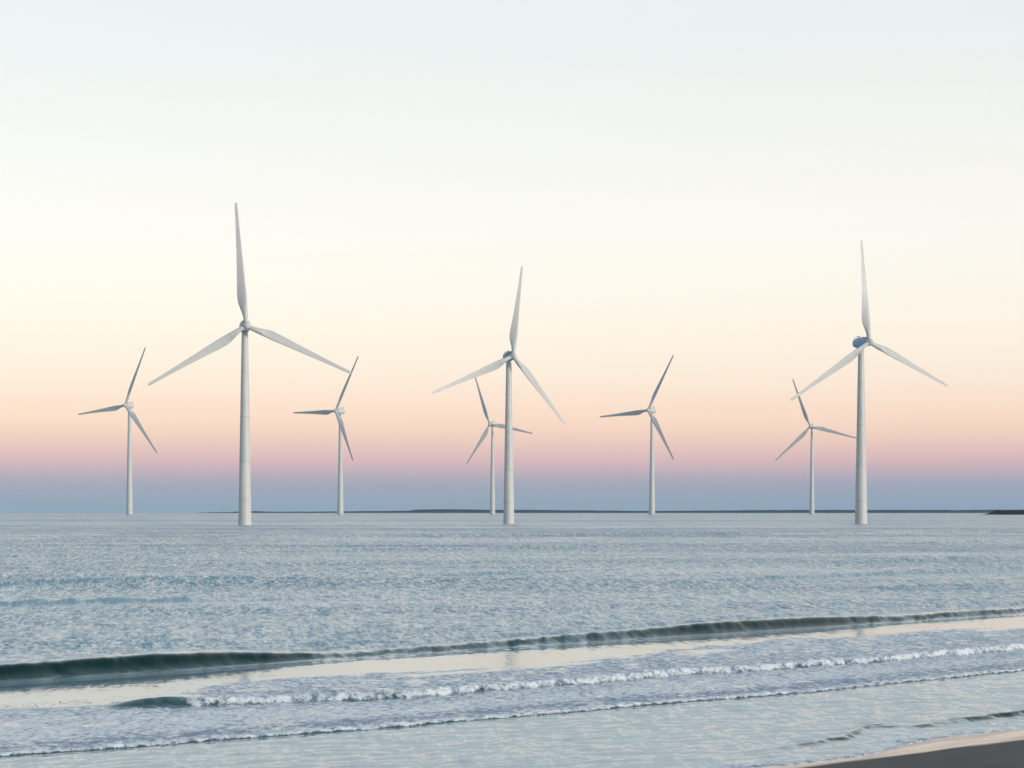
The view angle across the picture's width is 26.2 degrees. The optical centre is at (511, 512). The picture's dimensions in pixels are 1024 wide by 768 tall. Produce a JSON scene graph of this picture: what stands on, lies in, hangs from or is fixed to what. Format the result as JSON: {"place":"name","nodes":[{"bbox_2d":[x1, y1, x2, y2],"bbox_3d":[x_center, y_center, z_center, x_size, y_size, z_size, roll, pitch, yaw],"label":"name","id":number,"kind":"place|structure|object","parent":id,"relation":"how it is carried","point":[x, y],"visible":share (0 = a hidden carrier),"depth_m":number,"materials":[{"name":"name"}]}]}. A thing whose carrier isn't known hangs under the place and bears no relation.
{"place":"outdoors","nodes":[
{"label":"outdoors","id":0,"kind":"place"},
{"bbox_2d":[0,512,1023,767],"bbox_3d":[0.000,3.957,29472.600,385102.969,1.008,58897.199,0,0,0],"label":"sea","id":1,"kind":"structure","parent":0,"point":[428,640],"depth_m":69.81,"materials":[{"name":"liquid"}]},
{"bbox_2d":[78,347,156,514],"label":"wind turbine","id":2,"kind":"object","parent":1,"relation":"in","point":[127,405],"visible":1,"depth_m":3662.65,"materials":[{"name":"paint"}]},
{"bbox_2d":[148,203,350,524],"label":"wind turbine","id":3,"kind":"object","parent":1,"relation":"in","point":[244,513],"visible":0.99,"depth_m":685.71,"materials":[{"name":"paint"}]},
{"bbox_2d":[293,356,358,514],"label":"wind turbine","id":4,"kind":"object","parent":1,"relation":"in","point":[337,410],"visible":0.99,"depth_m":3662.80,"materials":[{"name":"paint"}]},
{"bbox_2d":[433,266,564,523],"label":"wind turbine","id":5,"kind":"object","parent":1,"relation":"in","point":[507,359],"visible":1,"depth_m":763.67,"materials":[{"name":"paint"}]},
{"bbox_2d":[466,377,532,514],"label":"wind turbine","id":6,"kind":"object","parent":1,"relation":"in","point":[492,425],"visible":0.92,"depth_m":3822.69,"materials":[{"name":"paint"}]},
{"bbox_2d":[600,355,673,514],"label":"wind turbine","id":7,"kind":"object","parent":1,"relation":"in","point":[650,410],"visible":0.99,"depth_m":3662.88,"materials":[{"name":"paint"}]},
{"bbox_2d":[775,379,855,514],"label":"wind turbine","id":8,"kind":"object","parent":1,"relation":"in","point":[799,438],"visible":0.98,"depth_m":3996.65,"materials":[{"name":"paint"}]},
{"bbox_2d":[791,240,946,523],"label":"wind turbine","id":9,"kind":"object","parent":1,"relation":"in","point":[860,344],"visible":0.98,"depth_m":757.03,"materials":[{"name":"paint"}]},
{"bbox_2d":[0,0,1023,511],"label":"sky","id":10,"kind":"structure","parent":0,"point":[701,183],"materials":[{"name":"white"}]},
{"bbox_2d":[202,509,1003,512],"bbox_3d":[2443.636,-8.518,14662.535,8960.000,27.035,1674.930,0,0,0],"label":"shore","id":11,"kind":"structure","parent":0,"point":[716,511],"depth_m":14248.20,"materials":[{"name":"grey"}]},
{"bbox_2d":[759,729,1023,767],"bbox_3d":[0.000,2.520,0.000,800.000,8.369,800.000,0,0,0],"label":"beach","id":12,"kind":"structure","parent":0,"point":[1001,749],"depth_m":35.89,"materials":[{"name":"beige sand"}]},
{"bbox_2d":[981,510,1023,514],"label":"headland","id":13,"kind":"structure","parent":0,"point":[1008,512],"depth_m":3718.08,"materials":[{"name":"grey"}]}
]}

